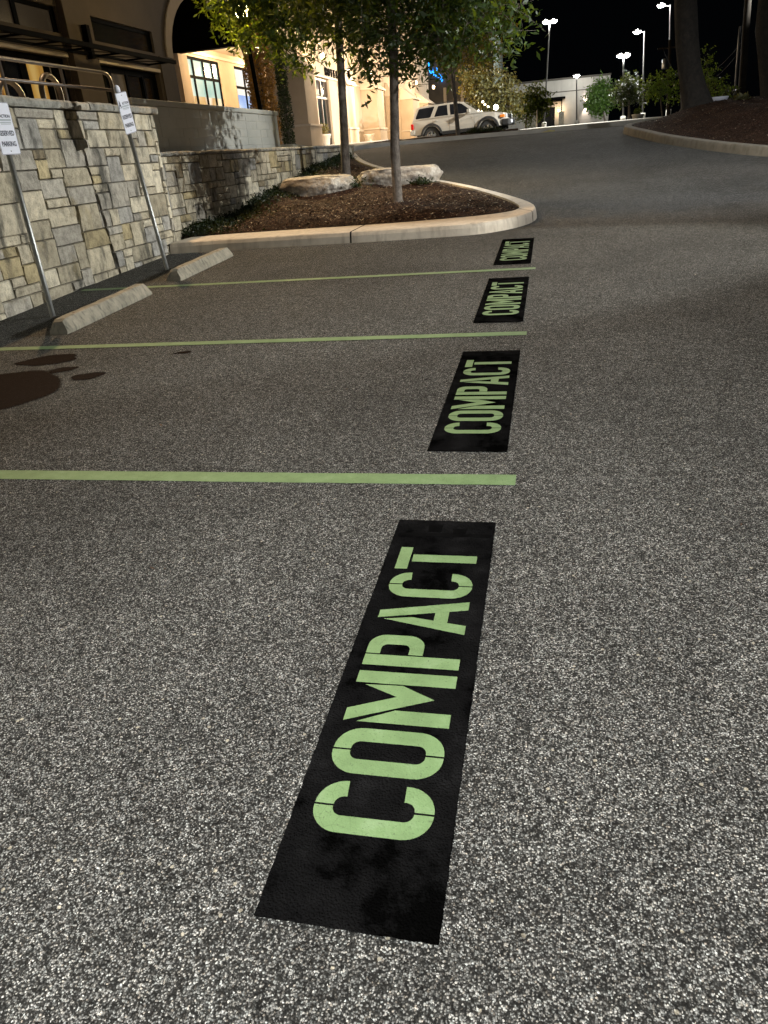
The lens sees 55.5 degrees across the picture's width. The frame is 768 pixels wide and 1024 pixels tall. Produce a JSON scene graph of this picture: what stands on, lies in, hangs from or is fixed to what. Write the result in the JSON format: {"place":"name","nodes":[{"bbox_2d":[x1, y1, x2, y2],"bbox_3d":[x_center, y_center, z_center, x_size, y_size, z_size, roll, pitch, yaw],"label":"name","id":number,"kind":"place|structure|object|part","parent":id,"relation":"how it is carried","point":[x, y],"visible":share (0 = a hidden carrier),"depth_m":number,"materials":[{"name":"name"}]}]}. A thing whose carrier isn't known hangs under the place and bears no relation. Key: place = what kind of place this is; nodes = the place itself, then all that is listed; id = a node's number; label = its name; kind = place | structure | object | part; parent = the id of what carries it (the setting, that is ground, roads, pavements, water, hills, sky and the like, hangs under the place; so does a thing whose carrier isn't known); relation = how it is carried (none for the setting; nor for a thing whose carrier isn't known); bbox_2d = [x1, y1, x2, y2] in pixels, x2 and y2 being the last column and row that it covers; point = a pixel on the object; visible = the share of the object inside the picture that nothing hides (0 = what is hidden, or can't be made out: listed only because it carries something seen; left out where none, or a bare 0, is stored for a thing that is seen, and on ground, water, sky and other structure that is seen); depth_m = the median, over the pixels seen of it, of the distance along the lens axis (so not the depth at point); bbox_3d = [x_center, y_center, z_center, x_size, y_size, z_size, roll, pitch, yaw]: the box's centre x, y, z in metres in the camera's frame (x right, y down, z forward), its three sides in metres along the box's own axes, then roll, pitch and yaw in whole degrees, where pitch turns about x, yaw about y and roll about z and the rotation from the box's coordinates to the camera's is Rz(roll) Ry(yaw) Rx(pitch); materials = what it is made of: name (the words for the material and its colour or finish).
{"place":"outdoors","nodes":[
{"label":"outdoors","id":0,"kind":"place"},
{"bbox_2d":[0,0,269,108],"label":"store building","id":1,"kind":"structure","parent":0,"point":[205,69],"depth_m":19.65,"materials":[{"name":"brown paint"}]},
{"bbox_2d":[0,0,57,32],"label":"upper window frame","id":2,"kind":"structure","parent":1,"relation":"in","point":[20,12],"depth_m":15.78,"materials":[{"name":"black metal"}]},
{"bbox_2d":[0,24,175,65],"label":"steel canopy","id":3,"kind":"object","parent":1,"relation":"attached to","point":[49,39],"visible":1,"depth_m":16.14,"materials":[{"name":"black metal"}]},
{"bbox_2d":[81,24,95,59],"bbox_3d":[-6.997,-11.123,17.299,0.135,0.688,0.140,1,27,12],"label":"wall sconce","id":4,"kind":"object","parent":1,"relation":"attached to","point":[86,33],"depth_m":17.22,"materials":[{"name":"black metal"}]},
{"bbox_2d":[90,17,152,52],"bbox_3d":[-6.923,-12.449,19.108,0.100,0.515,3.320,1,27,12],"label":"upper window frame","id":5,"kind":"structure","parent":1,"relation":"in","point":[104,31],"depth_m":19.15,"materials":[{"name":"black metal"}]},
{"bbox_2d":[187,56,223,105],"bbox_3d":[-7.376,-16.938,30.520,0.110,3.420,3.410,1,27,12],"label":"window frame","id":6,"kind":"structure","parent":1,"relation":"in","point":[204,74],"depth_m":30.26,"materials":[{"name":"black metal"}]},
{"bbox_2d":[234,66,251,108],"bbox_3d":[-6.309,-19.320,35.162,0.110,3.420,3.860,1,27,12],"label":"window frame","id":7,"kind":"structure","parent":1,"relation":"in","point":[243,97],"depth_m":33.82,"materials":[{"name":"black metal"}]},
{"bbox_2d":[235,10,262,109],"bbox_3d":[-3.365,-11.086,18.777,0.431,3.315,0.340,1,27,12],"label":"pole","id":8,"kind":"object","parent":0,"point":[256,88],"visible":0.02,"depth_m":18.76,"materials":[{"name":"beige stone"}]},
{"bbox_2d":[280,140,384,146],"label":"terrace pavement","id":9,"kind":"structure","parent":0,"point":[355,143],"depth_m":28.52,"materials":[{"name":"concrete"}]},
{"bbox_2d":[0,77,25,96],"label":"bike rack","id":10,"kind":"object","parent":9,"relation":"on","point":[17,87],"visible":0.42,"depth_m":10.68,"materials":[{"name":"silver metal"}]},
{"bbox_2d":[38,72,64,99],"bbox_3d":[-5.204,-6.311,11.623,0.084,1.182,0.564,1,27,12],"label":"bike rack","id":11,"kind":"object","parent":9,"relation":"on","point":[43,77],"visible":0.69,"depth_m":11.33,"materials":[{"name":"silver metal"}]},
{"bbox_2d":[0,56,115,104],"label":"pipe railing","id":12,"kind":"object","parent":9,"relation":"on","point":[3,79],"visible":0.64,"depth_m":9.93,"materials":[{"name":"grey metal"}]},
{"bbox_2d":[115,98,279,151],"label":"painted wall","id":13,"kind":"structure","parent":9,"relation":"on","point":[180,126],"depth_m":13.57,"materials":[{"name":"beige paint"}]},
{"bbox_2d":[239,7,282,144],"bbox_3d":[-3.937,-13.814,23.027,1.174,4.680,1.200,1,27,12],"label":"column tree","id":14,"kind":"object","parent":9,"relation":"on","point":[268,85],"visible":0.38,"depth_m":22.98,"materials":[{"name":"green plant"}]},
{"bbox_2d":[272,34,295,144],"bbox_3d":[-2.973,-12.322,21.602,0.528,3.163,0.560,1,27,12],"label":"column tree","id":15,"kind":"object","parent":9,"relation":"on","point":[286,120],"visible":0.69,"depth_m":21.65,"materials":[{"name":"green plant"}]},
{"bbox_2d":[322,134,330,144],"bbox_3d":[-2.674,-16.756,32.917,0.620,0.460,0.620,1,27,12],"label":"planter pot","id":16,"kind":"object","parent":9,"relation":"on","point":[326,139],"visible":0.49,"depth_m":32.73,"materials":[{"name":"beige ceramic"}]},
{"bbox_2d":[321,123,330,133],"bbox_3d":[-2.699,-17.120,32.716,0.635,0.616,0.575,1,27,12],"label":"potted bush","id":17,"kind":"object","parent":16,"relation":"in","point":[326,129],"visible":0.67,"depth_m":32.68,"materials":[{"name":"green plant"}]},
{"bbox_2d":[264,1,433,145],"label":"hotel building","id":18,"kind":"structure","parent":9,"relation":"on","point":[315,105],"depth_m":37.01,"materials":[{"name":"beige paint"}]},
{"bbox_2d":[308,49,323,58],"bbox_3d":[-2.962,-20.027,31.993,0.690,0.367,0.171,1,27,12],"label":"wall lantern","id":19,"kind":"object","parent":18,"relation":"attached to","point":[321,55],"depth_m":31.91,"materials":[{"name":"white glass"}]},
{"bbox_2d":[363,134,373,141],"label":"planter pot","id":20,"kind":"object","parent":9,"relation":"on","point":[368,137],"visible":0.75,"depth_m":40.52,"materials":[{"name":"beige ceramic"}]},
{"bbox_2d":[0,118,767,1023],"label":"asphalt road","id":21,"kind":"structure","parent":0,"point":[160,728],"depth_m":2.52,"materials":[{"name":"grey asphalt"}]},
{"bbox_2d":[0,102,55,316],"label":"parking sign","id":22,"kind":"object","parent":21,"relation":"on","point":[9,146],"visible":0.99,"depth_m":6.80,"materials":[{"name":"metal"}]},
{"bbox_2d":[0,370,60,409],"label":"oil stain","id":23,"kind":"object","parent":21,"relation":"on","point":[19,388],"visible":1,"depth_m":5.23,"materials":[{"name":"black liquid"}]},
{"bbox_2d":[14,354,76,365],"bbox_3d":[-2.693,-1.222,5.862,0.545,0.012,0.329,1,27,12],"label":"oil stain","id":24,"kind":"object","parent":21,"relation":"on","point":[52,359],"visible":1,"depth_m":5.85,"materials":[{"name":"black liquid"}]},
{"bbox_2d":[49,366,77,372],"bbox_3d":[-2.442,-1.088,5.567,0.236,0.006,0.144,-12,27,-15],"label":"oil stain","id":25,"kind":"object","parent":21,"relation":"on","point":[61,369],"visible":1,"depth_m":5.56,"materials":[{"name":"black liquid"}]},
{"bbox_2d":[0,95,176,320],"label":"stone wall","id":26,"kind":"structure","parent":21,"relation":"on","point":[83,196],"depth_m":8.57,"materials":[{"name":"stone"}]},
{"bbox_2d":[71,372,105,379],"bbox_3d":[-2.173,-0.997,5.350,0.257,0.007,0.191,1,27,12],"label":"oil stain","id":27,"kind":"object","parent":21,"relation":"on","point":[86,376],"visible":1,"depth_m":5.35,"materials":[{"name":"black liquid"}]},
{"bbox_2d":[50,284,151,334],"bbox_3d":[-2.802,-2.059,7.327,0.206,0.195,1.658,1,27,12],"label":"wheel stop","id":28,"kind":"object","parent":21,"relation":"on","point":[77,319],"visible":1,"depth_m":7.11,"materials":[{"name":"concrete"}]},
{"bbox_2d":[114,85,168,269],"bbox_3d":[-2.930,-3.943,8.838,0.072,2.113,0.450,2,27,14],"label":"parking sign","id":29,"kind":"object","parent":21,"relation":"on","point":[125,112],"visible":1,"depth_m":8.60,"materials":[{"name":"metal"}]},
{"bbox_2d":[173,351,191,353],"bbox_3d":[-1.572,-1.249,5.712,0.156,0.003,0.071,-5,26,0],"label":"oil stain","id":30,"kind":"object","parent":21,"relation":"on","point":[181,352],"visible":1,"depth_m":5.71,"materials":[{"name":"black liquid"}]},
{"bbox_2d":[167,247,232,281],"bbox_3d":[-2.325,-3.176,9.324,0.206,0.196,1.668,1,27,12],"label":"wheel stop","id":31,"kind":"object","parent":21,"relation":"on","point":[184,271],"visible":1,"depth_m":9.10,"materials":[{"name":"concrete"}]},
{"bbox_2d":[160,145,353,240],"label":"stone wall","id":32,"kind":"structure","parent":21,"relation":"on","point":[203,184],"depth_m":12.80,"materials":[{"name":"stone"}]},
{"bbox_2d":[0,470,515,484],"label":"parking line","id":33,"kind":"object","parent":21,"relation":"on","point":[481,479],"visible":1,"depth_m":3.52,"materials":[{"name":"green paint"}]},
{"bbox_2d":[0,331,526,350],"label":"parking line","id":34,"kind":"object","parent":21,"relation":"on","point":[279,340],"visible":1,"depth_m":5.79,"materials":[{"name":"green paint"}]},
{"bbox_2d":[82,267,535,290],"bbox_3d":[-0.998,-2.556,8.046,5.225,0.004,0.109,1,27,12],"label":"parking line","id":35,"kind":"object","parent":21,"relation":"on","point":[322,278],"visible":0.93,"depth_m":7.96,"materials":[{"name":"green paint"}]},
{"bbox_2d":[182,158,518,237],"bbox_3d":[0.254,-8.294,17.524,5.290,1.251,15.532,-1,26,8],"label":"mulch bed","id":36,"kind":"object","parent":21,"relation":"on","point":[435,193],"visible":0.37,"depth_m":12.26,"materials":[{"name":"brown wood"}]},
{"bbox_2d":[181,151,360,238],"bbox_3d":[-1.522,-7.162,15.723,1.456,1.246,10.948,1,27,12],"label":"ground cover","id":37,"kind":"object","parent":36,"relation":"on","point":[226,220],"visible":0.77,"depth_m":13.15,"materials":[{"name":"green plant"}]},
{"bbox_2d":[192,0,404,174],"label":"young oak","id":38,"kind":"object","parent":36,"relation":"on","point":[275,22],"visible":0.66,"depth_m":15.02,"materials":[{"name":"green plant"}]},
{"bbox_2d":[279,174,355,196],"bbox_3d":[-1.346,-6.499,14.875,1.612,0.648,1.006,1,27,12],"label":"boulder","id":39,"kind":"object","parent":36,"relation":"on","point":[306,186],"visible":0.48,"depth_m":14.41,"materials":[{"name":"stone"}]},
{"bbox_2d":[341,175,373,187],"bbox_3d":[-0.685,-6.578,14.585,0.923,0.307,0.648,1,27,12],"label":"shrub","id":40,"kind":"object","parent":36,"relation":"on","point":[358,185],"visible":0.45,"depth_m":14.52,"materials":[{"name":"green plant"}]},
{"bbox_2d":[355,164,442,185],"bbox_3d":[0.323,-6.913,15.316,1.825,0.605,1.060,1,27,12],"label":"boulder","id":41,"kind":"object","parent":36,"relation":"on","point":[380,176],"visible":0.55,"depth_m":14.87,"materials":[{"name":"stone"}]},
{"bbox_2d":[268,0,547,202],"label":"young oak","id":42,"kind":"object","parent":36,"relation":"on","point":[440,30],"visible":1,"depth_m":11.32,"materials":[{"name":"green plant"}]},
{"bbox_2d":[406,175,436,184],"bbox_3d":[0.745,-6.633,14.598,0.578,0.238,0.677,-20,30,-29],"label":"shrub","id":43,"kind":"object","parent":36,"relation":"on","point":[425,181],"visible":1,"depth_m":14.51,"materials":[{"name":"green plant"}]},
{"bbox_2d":[170,153,536,253],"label":"kerb","id":44,"kind":"structure","parent":21,"relation":"on","point":[524,213],"depth_m":10.37,"materials":[{"name":"concrete"}]},
{"bbox_2d":[254,519,495,944],"bbox_3d":[0.087,0.451,2.254,0.399,0.062,1.738,1,27,12],"label":"compact marking","id":45,"kind":"object","parent":21,"relation":"on","point":[365,846],"visible":1,"depth_m":1.91,"materials":[{"name":"black paint"}]},
{"bbox_2d":[374,128,517,142],"bbox_3d":[2.433,-14.860,29.072,5.700,0.289,1.342,1,27,12],"label":"planting bed","id":46,"kind":"object","parent":21,"relation":"on","point":[514,129],"visible":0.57,"depth_m":28.77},
{"bbox_2d":[396,0,524,135],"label":"street tree","id":47,"kind":"object","parent":46,"relation":"on","point":[455,103],"visible":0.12,"depth_m":27.50,"materials":[{"name":"green plant"}]},
{"bbox_2d":[464,125,481,133],"bbox_3d":[3.572,-15.027,28.709,0.963,0.374,0.847,1,27,12],"label":"grass tuft","id":48,"kind":"object","parent":46,"relation":"on","point":[473,130],"visible":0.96,"depth_m":28.62,"materials":[{"name":"green plant"}]},
{"bbox_2d":[477,125,505,131],"bbox_3d":[4.107,-14.998,28.538,1.327,0.370,1.044,-8,26,-7],"label":"grass tuft","id":49,"kind":"object","parent":46,"relation":"on","point":[488,129],"visible":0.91,"depth_m":28.45,"materials":[{"name":"green plant"}]},
{"bbox_2d":[410,101,514,136],"bbox_3d":[3.621,-18.003,33.678,4.606,1.701,2.060,5,28,19],"label":"parked suv","id":50,"kind":"object","parent":21,"relation":"on","point":[436,120],"visible":0.73,"depth_m":33.08,"materials":[{"name":"beige paint"}]},
{"bbox_3d":[1.871,-18.207,33.345,0.890,0.449,0.098,4,28,18],"label":"side window","id":51,"kind":"part","parent":50,"relation":"part of","materials":[{"name":"black glass"}]},
{"bbox_3d":[2.585,-18.177,33.096,0.640,0.437,0.098,5,28,19],"label":"side window","id":52,"kind":"part","parent":50,"relation":"part of","materials":[{"name":"black glass"}]},
{"bbox_3d":[3.423,-18.120,32.805,0.981,0.422,0.098,5,28,19],"label":"side window","id":53,"kind":"part","parent":50,"relation":"part of","materials":[{"name":"black glass"}]},
{"bbox_2d":[428,25,502,111],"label":"green building","id":54,"kind":"structure","parent":21,"relation":"on","point":[438,93],"depth_m":66.19,"materials":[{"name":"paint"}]},
{"bbox_2d":[427,350,519,451],"bbox_3d":[0.575,-0.707,4.323,0.395,0.061,1.716,1,27,12],"label":"compact marking","id":55,"kind":"object","parent":21,"relation":"on","point":[476,413],"visible":1,"depth_m":4.14,"materials":[{"name":"black paint"}]},
{"bbox_2d":[455,62,527,126],"bbox_3d":[5.284,-20.571,36.238,3.701,3.332,2.651,1,27,12],"label":"tree","id":56,"kind":"object","parent":21,"relation":"on","point":[487,86],"visible":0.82,"depth_m":35.76,"materials":[{"name":"green plant"}]},
{"bbox_2d":[473,277,528,322],"bbox_3d":[1.060,-1.895,6.450,0.392,0.062,1.730,1,27,12],"label":"compact marking","id":57,"kind":"object","parent":21,"relation":"on","point":[503,299],"visible":1,"depth_m":6.32,"materials":[{"name":"black paint"}]},
{"bbox_2d":[354,118,658,150],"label":"kerb","id":58,"kind":"structure","parent":21,"relation":"on","point":[494,134],"depth_m":27.58,"materials":[{"name":"concrete"}]},
{"bbox_2d":[535,124,583,131],"bbox_3d":[6.482,-14.313,27.283,1.918,0.153,0.288,3,27,16],"label":"kerb paint","id":59,"kind":"object","parent":58,"relation":"on","point":[554,130],"visible":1,"depth_m":27.25,"materials":[{"name":"white paint"}]},
{"bbox_2d":[494,238,533,264],"bbox_3d":[1.533,-3.054,8.523,0.397,0.062,1.750,1,27,12],"label":"compact marking","id":60,"kind":"object","parent":21,"relation":"on","point":[515,251],"visible":1,"depth_m":8.41,"materials":[{"name":"black paint"}]},
{"bbox_2d":[513,79,559,128],"bbox_3d":[8.134,-22.011,39.548,2.788,2.459,2.059,1,27,12],"label":"tree","id":61,"kind":"object","parent":21,"relation":"on","point":[535,100],"visible":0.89,"depth_m":39.27,"materials":[{"name":"green plant"}]},
{"bbox_2d":[536,110,537,127],"bbox_3d":[8.183,-20.902,39.078,0.065,1.010,0.065,13,31,32],"label":"marker post","id":62,"kind":"object","parent":21,"relation":"on","point":[537,119],"visible":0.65,"depth_m":39.02,"materials":[{"name":"metal"}]},
{"bbox_2d":[542,18,556,126],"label":"lamp pole","id":63,"kind":"object","parent":21,"relation":"on","point":[549,21],"visible":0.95,"depth_m":66.59,"materials":[{"name":"metal"}]},
{"bbox_2d":[506,73,610,129],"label":"grey building","id":64,"kind":"structure","parent":21,"relation":"on","point":[564,96],"depth_m":93.73,"materials":[{"name":"paint"}]},
{"bbox_2d":[538,107,554,126],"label":"door","id":65,"kind":"structure","parent":64,"relation":"in","point":[549,120],"depth_m":95.26,"materials":[{"name":"black glass"}]},
{"bbox_2d":[573,73,579,123],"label":"lamp pole","id":66,"kind":"object","parent":21,"relation":"on","point":[576,76],"visible":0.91,"depth_m":90.75,"materials":[{"name":"metal"}]},
{"bbox_2d":[580,69,619,121],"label":"tree","id":67,"kind":"object","parent":21,"relation":"on","point":[597,102],"visible":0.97,"depth_m":80.66,"materials":[{"name":"green plant"}]},
{"bbox_2d":[617,53,629,119],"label":"lamp pole","id":68,"kind":"object","parent":21,"relation":"on","point":[621,55],"visible":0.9,"depth_m":65.72,"materials":[{"name":"metal"}]},
{"bbox_2d":[606,70,651,119],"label":"tree","id":69,"kind":"object","parent":21,"relation":"on","point":[628,91],"visible":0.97,"depth_m":62.23,"materials":[{"name":"green plant"}]},
{"bbox_2d":[632,114,643,119],"bbox_3d":[11.689,-18.156,33.658,0.550,0.310,0.550,1,27,12],"label":"round planter","id":70,"kind":"object","parent":21,"relation":"on","point":[636,116],"visible":0.74,"depth_m":33.45,"materials":[{"name":"concrete"}]},
{"bbox_2d":[634,108,642,113],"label":"clipped bush","id":71,"kind":"object","parent":70,"relation":"in","point":[637,111],"visible":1,"depth_m":33.48,"materials":[{"name":"green plant"}]},
{"bbox_2d":[633,29,644,117],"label":"lamp pole","id":72,"kind":"object","parent":21,"relation":"on","point":[637,31],"visible":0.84,"depth_m":65.09,"materials":[{"name":"metal"}]},
{"bbox_2d":[636,67,679,115],"bbox_3d":[12.447,-18.900,32.900,2.113,1.910,1.368,1,27,12],"label":"tree","id":73,"kind":"object","parent":21,"relation":"on","point":[665,83],"visible":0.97,"depth_m":32.86,"materials":[{"name":"green plant"}]},
{"bbox_2d":[657,3,670,113],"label":"lamp pole","id":74,"kind":"object","parent":21,"relation":"on","point":[660,4],"visible":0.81,"depth_m":63.33,"materials":[{"name":"metal"}]},
{"bbox_2d":[657,39,675,115],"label":"utility pole","id":75,"kind":"object","parent":21,"relation":"on","point":[664,61],"visible":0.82,"depth_m":48.50,"materials":[{"name":"brown wood"}]},
{"bbox_2d":[623,119,767,156],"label":"kerb","id":76,"kind":"structure","parent":21,"relation":"on","point":[707,144],"depth_m":16.52,"materials":[{"name":"concrete"}]},
{"bbox_2d":[631,96,767,144],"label":"mulch bed","id":77,"kind":"object","parent":76,"relation":"on","point":[740,117],"visible":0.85,"depth_m":17.63,"materials":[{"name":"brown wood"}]},
{"bbox_2d":[674,0,713,110],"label":"oak","id":78,"kind":"object","parent":77,"relation":"on","point":[694,90],"visible":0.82,"depth_m":19.89,"materials":[{"name":"brown plant"}]},
{"bbox_2d":[712,96,728,100],"bbox_3d":[9.645,-11.869,21.006,0.500,0.130,0.300,1,27,12],"label":"tub","id":79,"kind":"object","parent":77,"relation":"on","point":[720,98],"visible":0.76,"depth_m":20.89,"materials":[{"name":"white plastic"}]},
{"bbox_2d":[733,92,751,99],"bbox_3d":[9.608,-11.072,19.619,0.576,0.388,0.468,1,27,12],"label":"shrub","id":80,"kind":"object","parent":77,"relation":"on","point":[741,96],"visible":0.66,"depth_m":19.51,"materials":[{"name":"green plant"}]},
{"bbox_2d":[734,0,751,93],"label":"utility pole","id":81,"kind":"object","parent":77,"relation":"on","point":[744,48],"visible":0.73,"depth_m":27.28,"materials":[{"name":"brown wood"}]},
{"bbox_2d":[662,43,740,78],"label":"overhead wires","id":82,"kind":"object","parent":81,"relation":"attached to","point":[718,67],"visible":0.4,"depth_m":30.80,"materials":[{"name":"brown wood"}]},
{"bbox_2d":[755,0,767,96],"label":"oak","id":83,"kind":"object","parent":77,"relation":"on","point":[761,31],"visible":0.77,"depth_m":19.25,"materials":[{"name":"brown plant"}]},
{"bbox_2d":[701,44,739,98],"bbox_3d":[11.589,-15.250,25.693,1.934,2.168,1.153,1,27,12],"label":"tree","id":84,"kind":"object","parent":21,"relation":"on","point":[715,81],"visible":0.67,"depth_m":25.61,"materials":[{"name":"green plant"}]},
{"bbox_2d":[521,116,664,129],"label":"sidewalk","id":85,"kind":"structure","parent":0,"point":[597,122],"depth_m":29.23,"materials":[{"name":"concrete"}]},
{"bbox_2d":[710,84,739,98],"bbox_3d":[12.761,-15.607,27.691,1.709,1.203,1.150,1,27,12],"label":"shrub","id":86,"kind":"object","parent":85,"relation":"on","point":[717,93],"visible":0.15,"depth_m":27.37,"materials":[{"name":"green plant"}]},
{"bbox_2d":[428,0,759,129],"label":"sky","id":87,"kind":"structure","parent":0,"point":[587,37],"materials":[{"name":"black"}]}
]}

